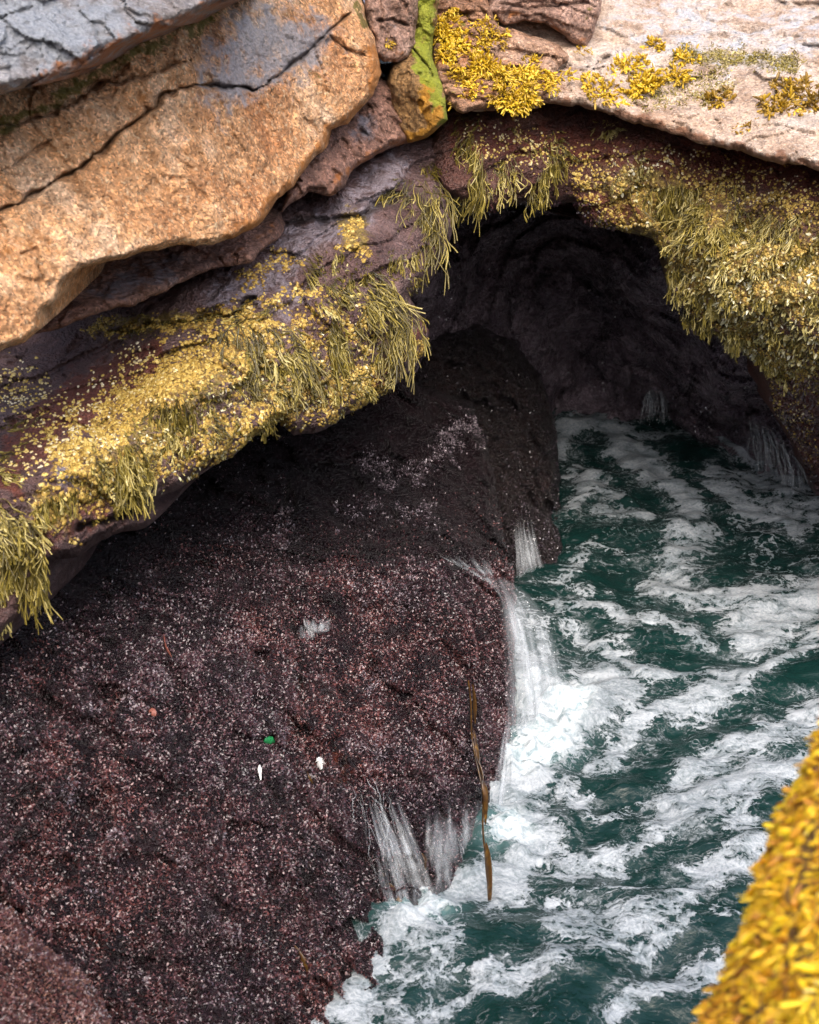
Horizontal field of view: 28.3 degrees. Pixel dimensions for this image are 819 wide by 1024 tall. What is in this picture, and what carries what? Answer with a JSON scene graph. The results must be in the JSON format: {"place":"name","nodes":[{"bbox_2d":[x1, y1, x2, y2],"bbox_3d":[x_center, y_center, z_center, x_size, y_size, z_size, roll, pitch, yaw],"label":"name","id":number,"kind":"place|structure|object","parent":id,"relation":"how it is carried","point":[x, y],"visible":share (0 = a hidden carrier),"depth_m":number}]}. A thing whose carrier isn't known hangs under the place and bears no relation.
{"place":"outdoors","nodes":[
{"label":"outdoors","id":0,"kind":"place"},
{"bbox_2d":[363,0,390,75],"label":"cave roof","id":1,"kind":"structure","parent":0,"point":[385,67],"depth_m":10.38},
{"bbox_2d":[446,0,818,170],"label":"granite ledge","id":2,"kind":"object","parent":1,"relation":"on","point":[626,27],"visible":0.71,"depth_m":9.61},
{"bbox_2d":[488,0,601,45],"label":"granite overhang","id":3,"kind":"object","parent":2,"relation":"attached to","point":[573,21],"visible":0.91,"depth_m":9.66},
{"bbox_2d":[551,67,579,84],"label":"rockweed tuft","id":4,"kind":"object","parent":2,"relation":"on","point":[568,71],"visible":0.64,"depth_m":9.43},
{"bbox_2d":[580,70,634,109],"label":"rockweed tuft","id":5,"kind":"object","parent":2,"relation":"on","point":[603,87],"visible":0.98,"depth_m":9.40},
{"bbox_2d":[607,52,650,76],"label":"rockweed tuft","id":6,"kind":"object","parent":2,"relation":"on","point":[619,62],"visible":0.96,"depth_m":9.59},
{"bbox_2d":[616,63,665,100],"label":"rockweed tuft","id":7,"kind":"object","parent":2,"relation":"on","point":[651,79],"visible":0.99,"depth_m":9.43},
{"bbox_2d":[640,35,665,52],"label":"rockweed tuft","id":8,"kind":"object","parent":2,"relation":"on","point":[652,39],"visible":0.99,"depth_m":9.78},
{"bbox_2d":[661,63,695,88],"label":"rockweed tuft","id":9,"kind":"object","parent":2,"relation":"on","point":[686,76],"visible":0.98,"depth_m":9.52},
{"bbox_2d":[672,43,701,66],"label":"rockweed tuft","id":10,"kind":"object","parent":2,"relation":"on","point":[680,54],"visible":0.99,"depth_m":9.67},
{"bbox_2d":[626,41,806,111],"bbox_3d":[1.738,-2.582,9.580,1.153,0.300,0.752,-11,27,-22],"label":"dry moss","id":11,"kind":"object","parent":2,"relation":"on","point":[764,57],"visible":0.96,"depth_m":9.56},
{"bbox_2d":[697,85,736,109],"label":"rockweed tuft","id":12,"kind":"object","parent":2,"relation":"on","point":[711,95],"visible":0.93,"depth_m":9.29},
{"bbox_2d":[752,91,801,120],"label":"rockweed tuft","id":13,"kind":"object","parent":2,"relation":"on","point":[781,103],"visible":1,"depth_m":9.11},
{"bbox_2d":[768,71,818,100],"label":"rockweed tuft","id":14,"kind":"object","parent":2,"relation":"on","point":[789,84],"visible":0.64,"depth_m":9.30},
{"bbox_2d":[793,87,818,115],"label":"rockweed tuft","id":15,"kind":"object","parent":2,"relation":"on","point":[812,98],"visible":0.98,"depth_m":9.11},
{"bbox_2d":[311,407,818,1023],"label":"water","id":16,"kind":"structure","parent":0,"point":[667,627],"depth_m":8.97},
{"bbox_2d":[404,324,560,534],"bbox_3d":[0.452,-0.348,12.200,1.419,1.909,4.148,-3,25,-6],"label":"rock","id":17,"kind":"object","parent":16,"relation":"in","point":[466,379],"depth_m":11.89},
{"bbox_2d":[415,326,559,535],"bbox_3d":[0.571,-0.263,11.518,1.124,1.488,2.897,0,25,0],"label":"cave algae","id":18,"kind":"object","parent":17,"relation":"attached to","point":[508,413],"visible":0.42,"depth_m":11.91},
{"bbox_2d":[504,497,562,575],"bbox_3d":[0.732,0.269,11.397,0.631,0.737,1.341,-10,27,-20],"label":"wet boulder","id":19,"kind":"object","parent":16,"relation":"in","point":[523,551],"visible":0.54,"depth_m":11.01},
{"bbox_2d":[505,499,562,575],"bbox_3d":[0.847,0.295,11.082,0.456,0.529,0.883,0,25,0],"label":"cave algae","id":20,"kind":"object","parent":19,"relation":"on","point":[531,535],"visible":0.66,"depth_m":11.05},
{"bbox_2d":[700,745,818,1023],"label":"weedy rock","id":21,"kind":"object","parent":16,"relation":"on","point":[792,933],"visible":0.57,"depth_m":3.22},
{"bbox_2d":[692,716,818,1023],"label":"rockweed cover","id":22,"kind":"object","parent":21,"relation":"on","point":[762,892],"visible":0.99,"depth_m":3.29},
{"bbox_2d":[402,197,801,475],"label":"cave wall","id":23,"kind":"structure","parent":0,"point":[485,303],"depth_m":12.52},
{"bbox_2d":[411,205,778,445],"bbox_3d":[1.491,-1.311,11.762,2.718,3.018,3.070,-13,28,-26],"label":"cave algae","id":24,"kind":"object","parent":23,"relation":"attached to","point":[678,386],"visible":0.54,"depth_m":12.54},
{"bbox_2d":[431,103,818,495],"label":"barnacled wall","id":25,"kind":"structure","parent":0,"point":[576,123],"depth_m":9.56},
{"bbox_2d":[0,135,451,644],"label":"barnacled ledge","id":26,"kind":"object","parent":25,"relation":"attached to","point":[72,354],"visible":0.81,"depth_m":8.30},
{"bbox_2d":[0,574,20,607],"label":"rockweed tuft","id":27,"kind":"object","parent":26,"relation":"attached to","point":[11,590],"visible":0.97,"depth_m":6.77},
{"bbox_2d":[0,468,23,485],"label":"rockweed tuft","id":28,"kind":"object","parent":26,"relation":"attached to","point":[7,478],"visible":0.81,"depth_m":6.86},
{"bbox_2d":[0,533,36,567],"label":"rockweed tuft","id":29,"kind":"object","parent":26,"relation":"attached to","point":[10,560],"visible":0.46,"depth_m":6.70},
{"bbox_2d":[0,481,58,575],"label":"rockweed tuft","id":30,"kind":"object","parent":26,"relation":"attached to","point":[4,532],"visible":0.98,"depth_m":6.72},
{"bbox_2d":[0,520,62,634],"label":"rockweed tuft","id":31,"kind":"object","parent":26,"relation":"attached to","point":[19,573],"visible":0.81,"depth_m":6.77},
{"bbox_2d":[29,486,76,532],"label":"rockweed tuft","id":32,"kind":"object","parent":26,"relation":"attached to","point":[44,510],"visible":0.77,"depth_m":6.85},
{"bbox_2d":[0,336,159,481],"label":"barnacle crust","id":33,"kind":"object","parent":26,"relation":"on","point":[30,416],"visible":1,"depth_m":7.73},
{"bbox_2d":[109,439,157,520],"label":"rockweed tuft","id":34,"kind":"object","parent":26,"relation":"attached to","point":[128,483],"visible":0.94,"depth_m":7.20},
{"bbox_2d":[134,457,150,489],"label":"rockweed tuft","id":35,"kind":"object","parent":26,"relation":"attached to","point":[143,481],"visible":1,"depth_m":7.20},
{"bbox_2d":[35,207,284,333],"bbox_3d":[-1.206,-1.515,8.991,1.063,0.479,3.353,0,25,0],"label":"granite wedge","id":36,"kind":"object","parent":26,"relation":"on","point":[133,280],"visible":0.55,"depth_m":8.03},
{"bbox_2d":[140,398,198,461],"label":"rockweed tuft","id":37,"kind":"object","parent":26,"relation":"attached to","point":[163,411],"visible":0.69,"depth_m":7.47},
{"bbox_2d":[156,421,182,464],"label":"rockweed tuft","id":38,"kind":"object","parent":26,"relation":"attached to","point":[175,443],"visible":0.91,"depth_m":7.45},
{"bbox_2d":[0,0,381,350],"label":"granite slab","id":39,"kind":"structure","parent":26,"relation":"on","point":[218,126],"depth_m":7.43},
{"bbox_2d":[0,0,241,94],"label":"granite boulder","id":40,"kind":"object","parent":39,"relation":"on","point":[44,41],"visible":0.94,"depth_m":6.59},
{"bbox_2d":[13,214,389,546],"bbox_3d":[-0.987,-0.673,7.945,0.730,0.942,2.974,17,30,33],"label":"barnacle crust","id":41,"kind":"object","parent":26,"relation":"on","point":[162,381],"visible":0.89,"depth_m":7.74},
{"bbox_2d":[196,416,230,444],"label":"rockweed tuft","id":42,"kind":"object","parent":26,"relation":"attached to","point":[219,434],"visible":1,"depth_m":7.62},
{"bbox_2d":[205,324,264,396],"bbox_3d":[-0.877,-0.691,7.888,0.346,0.400,0.288,0,25,0],"label":"rockweed tuft","id":43,"kind":"object","parent":26,"relation":"attached to","point":[255,370],"visible":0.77,"depth_m":7.88},
{"bbox_2d":[51,244,436,526],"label":"weed turf","id":44,"kind":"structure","parent":26,"relation":"on","point":[264,382],"depth_m":8.03},
{"bbox_2d":[219,299,274,329],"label":"rockweed tuft","id":45,"kind":"object","parent":26,"relation":"attached to","point":[266,312],"visible":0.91,"depth_m":8.11},
{"bbox_2d":[80,245,428,379],"bbox_3d":[-0.749,-0.954,8.416,1.899,0.684,0.840,-5,25,-10],"label":"barnacle crust","id":46,"kind":"object","parent":26,"relation":"on","point":[168,328],"visible":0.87,"depth_m":8.37},
{"bbox_2d":[261,405,279,443],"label":"rockweed tuft","id":47,"kind":"object","parent":26,"relation":"attached to","point":[272,420],"visible":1,"depth_m":7.91},
{"bbox_2d":[253,325,337,419],"bbox_3d":[-0.611,-0.676,8.016,0.403,0.394,0.417,14,28,27],"label":"rockweed tuft","id":48,"kind":"object","parent":26,"relation":"attached to","point":[287,360],"visible":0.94,"depth_m":8.03},
{"bbox_2d":[299,253,326,290],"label":"rockweed tuft","id":49,"kind":"object","parent":26,"relation":"attached to","point":[317,272],"visible":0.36,"depth_m":8.41},
{"bbox_2d":[322,380,343,407],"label":"rockweed tuft","id":50,"kind":"object","parent":26,"relation":"attached to","point":[336,401],"visible":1,"depth_m":8.24},
{"bbox_2d":[318,298,347,321],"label":"rockweed tuft","id":51,"kind":"object","parent":26,"relation":"attached to","point":[326,310],"visible":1,"depth_m":8.26},
{"bbox_2d":[323,316,355,390],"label":"rockweed tuft","id":52,"kind":"object","parent":26,"relation":"attached to","point":[337,342],"visible":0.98,"depth_m":8.23},
{"bbox_2d":[328,277,353,310],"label":"rockweed tuft","id":53,"kind":"object","parent":26,"relation":"attached to","point":[335,290],"visible":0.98,"depth_m":8.39},
{"bbox_2d":[325,282,359,309],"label":"rockweed tuft","id":54,"kind":"object","parent":26,"relation":"attached to","point":[350,299],"visible":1,"depth_m":8.38},
{"bbox_2d":[282,71,407,211],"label":"granite block","id":55,"kind":"structure","parent":26,"relation":"on","point":[371,129],"depth_m":8.91},
{"bbox_2d":[344,270,425,346],"bbox_3d":[-0.220,-1.060,8.475,0.447,0.340,0.471,15,29,30],"label":"rockweed tuft","id":56,"kind":"object","parent":26,"relation":"attached to","point":[375,308],"visible":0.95,"depth_m":8.50},
{"bbox_2d":[363,295,431,391],"bbox_3d":[-0.143,-0.888,8.595,0.542,0.485,0.319,5,25,10],"label":"rockweed tuft","id":57,"kind":"object","parent":26,"relation":"attached to","point":[402,339],"visible":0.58,"depth_m":8.56},
{"bbox_2d":[387,254,408,278],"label":"rockweed tuft","id":58,"kind":"object","parent":26,"relation":"attached to","point":[392,267],"visible":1,"depth_m":8.64},
{"bbox_2d":[408,248,423,287],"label":"rockweed tuft","id":59,"kind":"object","parent":26,"relation":"attached to","point":[413,264],"visible":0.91,"depth_m":8.76},
{"bbox_2d":[387,0,447,142],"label":"algae rock","id":60,"kind":"object","parent":26,"relation":"on","point":[415,86],"visible":0.88,"depth_m":9.12},
{"bbox_2d":[365,0,418,61],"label":"granite boulder","id":61,"kind":"object","parent":60,"relation":"on","point":[395,21],"visible":0.94,"depth_m":9.07},
{"bbox_2d":[375,178,460,295],"bbox_3d":[-0.053,-1.515,9.002,0.688,0.553,0.496,7,26,15],"label":"rockweed tuft","id":62,"kind":"object","parent":26,"relation":"attached to","point":[426,223],"visible":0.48,"depth_m":8.97},
{"bbox_2d":[419,161,446,195],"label":"rockweed tuft","id":63,"kind":"object","parent":26,"relation":"attached to","point":[432,173],"visible":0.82,"depth_m":9.37},
{"bbox_2d":[446,134,492,236],"bbox_3d":[0.332,-1.899,9.458,0.217,0.561,0.460,-18,30,-33],"label":"rockweed tuft","id":64,"kind":"object","parent":25,"relation":"attached to","point":[477,193],"visible":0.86,"depth_m":9.36},
{"bbox_2d":[432,0,568,113],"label":"granite step","id":65,"kind":"object","parent":25,"relation":"on","point":[554,57],"visible":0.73,"depth_m":9.46},
{"bbox_2d":[434,49,463,64],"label":"rockweed tuft","id":66,"kind":"object","parent":65,"relation":"on","point":[442,56],"visible":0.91,"depth_m":9.33},
{"bbox_2d":[448,59,473,79],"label":"rockweed tuft","id":67,"kind":"object","parent":65,"relation":"on","point":[462,71],"visible":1,"depth_m":9.21},
{"bbox_2d":[448,27,475,50],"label":"rockweed tuft","id":68,"kind":"object","parent":65,"relation":"attached to","point":[467,45],"visible":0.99,"depth_m":9.43},
{"bbox_2d":[446,76,487,110],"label":"rockweed tuft","id":69,"kind":"object","parent":65,"relation":"on","point":[472,90],"visible":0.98,"depth_m":9.16},
{"bbox_2d":[466,14,498,37],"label":"rockweed tuft","id":70,"kind":"object","parent":65,"relation":"on","point":[484,21],"visible":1,"depth_m":9.47},
{"bbox_2d":[479,22,509,51],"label":"rockweed tuft","id":71,"kind":"object","parent":65,"relation":"on","point":[504,42],"visible":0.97,"depth_m":9.47},
{"bbox_2d":[484,77,515,112],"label":"rockweed tuft","id":72,"kind":"object","parent":65,"relation":"attached to","point":[497,103],"visible":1,"depth_m":9.12},
{"bbox_2d":[495,64,518,87],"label":"rockweed tuft","id":73,"kind":"object","parent":65,"relation":"on","point":[509,78],"visible":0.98,"depth_m":9.15},
{"bbox_2d":[497,89,527,117],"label":"rockweed tuft","id":74,"kind":"object","parent":65,"relation":"on","point":[506,105],"visible":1,"depth_m":9.12},
{"bbox_2d":[508,63,539,80],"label":"rockweed tuft","id":75,"kind":"object","parent":65,"relation":"on","point":[531,74],"visible":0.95,"depth_m":9.27},
{"bbox_2d":[520,82,541,110],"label":"rockweed tuft","id":76,"kind":"object","parent":65,"relation":"attached to","point":[527,92],"visible":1,"depth_m":9.12},
{"bbox_2d":[537,78,560,97],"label":"rockweed tuft","id":77,"kind":"object","parent":65,"relation":"on","point":[555,88],"visible":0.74,"depth_m":9.32},
{"bbox_2d":[487,157,531,213],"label":"rockweed tuft","id":78,"kind":"object","parent":25,"relation":"attached to","point":[500,172],"visible":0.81,"depth_m":9.47},
{"bbox_2d":[524,153,570,221],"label":"rockweed tuft","id":79,"kind":"object","parent":25,"relation":"attached to","point":[542,181],"visible":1,"depth_m":9.57},
{"bbox_2d":[591,120,626,142],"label":"rockweed tuft","id":80,"kind":"object","parent":25,"relation":"attached to","point":[611,134],"visible":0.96,"depth_m":9.73},
{"bbox_2d":[454,114,818,475],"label":"barnacle crust","id":81,"kind":"object","parent":25,"relation":"attached to","point":[652,179],"visible":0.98,"depth_m":9.54},
{"bbox_2d":[460,201,818,495],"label":"red algae","id":82,"kind":"object","parent":25,"relation":"attached to","point":[785,421],"visible":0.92,"depth_m":10.33},
{"bbox_2d":[637,184,686,231],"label":"rockweed tuft","id":83,"kind":"object","parent":25,"relation":"attached to","point":[667,207],"visible":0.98,"depth_m":9.51},
{"bbox_2d":[663,260,690,304],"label":"rockweed tuft","id":84,"kind":"object","parent":25,"relation":"attached to","point":[672,282],"visible":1,"depth_m":9.71},
{"bbox_2d":[664,221,690,263],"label":"rockweed tuft","id":85,"kind":"object","parent":25,"relation":"attached to","point":[674,235],"visible":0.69,"depth_m":9.61},
{"bbox_2d":[675,187,698,205],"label":"rockweed tuft","id":86,"kind":"object","parent":25,"relation":"attached to","point":[687,191],"visible":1,"depth_m":9.50},
{"bbox_2d":[565,152,818,397],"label":"barnacle crust","id":87,"kind":"object","parent":25,"relation":"attached to","point":[609,178],"visible":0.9,"depth_m":9.42},
{"bbox_2d":[680,310,705,339],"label":"rockweed tuft","id":88,"kind":"object","parent":25,"relation":"attached to","point":[692,321],"visible":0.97,"depth_m":9.78},
{"bbox_2d":[683,290,704,313],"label":"rockweed tuft","id":89,"kind":"object","parent":25,"relation":"attached to","point":[694,298],"visible":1,"depth_m":9.59},
{"bbox_2d":[681,198,710,220],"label":"rockweed tuft","id":90,"kind":"object","parent":25,"relation":"attached to","point":[699,208],"visible":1,"depth_m":9.43},
{"bbox_2d":[653,196,751,272],"bbox_3d":[1.686,-1.592,9.350,0.620,0.323,0.443,14,29,28],"label":"rockweed tuft","id":91,"kind":"object","parent":25,"relation":"attached to","point":[673,243],"visible":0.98,"depth_m":9.36},
{"bbox_2d":[694,322,721,344],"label":"rockweed tuft","id":92,"kind":"object","parent":25,"relation":"attached to","point":[703,334],"visible":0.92,"depth_m":9.72},
{"bbox_2d":[689,217,727,247],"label":"rockweed tuft","id":93,"kind":"object","parent":25,"relation":"attached to","point":[712,230],"visible":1,"depth_m":9.35},
{"bbox_2d":[699,294,718,329],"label":"rockweed tuft","id":94,"kind":"object","parent":25,"relation":"attached to","point":[710,312],"visible":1,"depth_m":9.49},
{"bbox_2d":[607,158,818,408],"bbox_3d":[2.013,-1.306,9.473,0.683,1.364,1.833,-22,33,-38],"label":"weed turf","id":95,"kind":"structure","parent":25,"relation":"on","point":[763,326],"depth_m":9.32},
{"bbox_2d":[716,289,734,319],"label":"rockweed tuft","id":96,"kind":"object","parent":25,"relation":"attached to","point":[723,303],"visible":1,"depth_m":9.25},
{"bbox_2d":[711,259,744,289],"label":"rockweed tuft","id":97,"kind":"object","parent":25,"relation":"attached to","point":[724,270],"visible":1,"depth_m":9.18},
{"bbox_2d":[722,334,740,357],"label":"rockweed tuft","id":98,"kind":"object","parent":25,"relation":"attached to","point":[730,348],"visible":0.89,"depth_m":9.71},
{"bbox_2d":[725,198,755,228],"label":"rockweed tuft","id":99,"kind":"object","parent":25,"relation":"attached to","point":[738,220],"visible":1,"depth_m":9.33},
{"bbox_2d":[742,255,768,280],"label":"rockweed tuft","id":100,"kind":"object","parent":25,"relation":"attached to","point":[751,273],"visible":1,"depth_m":9.11},
{"bbox_2d":[751,298,770,317],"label":"rockweed tuft","id":101,"kind":"object","parent":25,"relation":"attached to","point":[761,306],"visible":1,"depth_m":9.10},
{"bbox_2d":[754,353,773,377],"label":"rockweed tuft","id":102,"kind":"object","parent":25,"relation":"attached to","point":[762,366],"visible":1,"depth_m":9.73},
{"bbox_2d":[739,211,801,270],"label":"rockweed tuft","id":103,"kind":"object","parent":25,"relation":"attached to","point":[761,230],"visible":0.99,"depth_m":9.15},
{"bbox_2d":[759,220,786,244],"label":"rockweed tuft","id":104,"kind":"object","parent":25,"relation":"attached to","point":[774,234],"visible":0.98,"depth_m":9.14},
{"bbox_2d":[766,328,781,352],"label":"rockweed tuft","id":105,"kind":"object","parent":25,"relation":"attached to","point":[771,343],"visible":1,"depth_m":9.36},
{"bbox_2d":[784,253,811,277],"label":"rockweed tuft","id":106,"kind":"object","parent":25,"relation":"attached to","point":[798,264],"visible":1,"depth_m":9.01},
{"bbox_2d":[800,296,818,317],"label":"rockweed tuft","id":107,"kind":"object","parent":25,"relation":"attached to","point":[807,302],"visible":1,"depth_m":8.94},
{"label":"seabed","id":108,"kind":"structure","parent":0,"visible":0},
{"bbox_2d":[0,379,516,1023],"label":"algae slope","id":109,"kind":"structure","parent":108,"relation":"on","point":[402,411],"depth_m":7.98},
{"bbox_2d":[0,906,107,1023],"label":"algae rock","id":110,"kind":"object","parent":109,"relation":"on","point":[65,1012],"visible":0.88,"depth_m":5.99},
{"bbox_2d":[0,903,111,1023],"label":"red algae","id":111,"kind":"object","parent":110,"relation":"on","point":[47,974],"visible":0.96,"depth_m":6.01},
{"bbox_2d":[13,406,485,988],"bbox_3d":[-0.224,0.530,9.034,1.564,0.944,5.594,7,26,15],"label":"grey algae","id":112,"kind":"object","parent":109,"relation":"on","point":[343,598],"visible":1,"depth_m":8.65},
{"bbox_2d":[0,405,517,1023],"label":"red algae","id":113,"kind":"object","parent":109,"relation":"on","point":[348,837],"visible":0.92,"depth_m":7.58},
{"bbox_2d":[468,680,491,900],"bbox_3d":[0.369,1.373,8.239,0.074,0.232,1.645,-1,25,-2],"label":"kelp strand","id":114,"kind":"object","parent":109,"relation":"on","point":[488,862],"visible":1,"depth_m":8.31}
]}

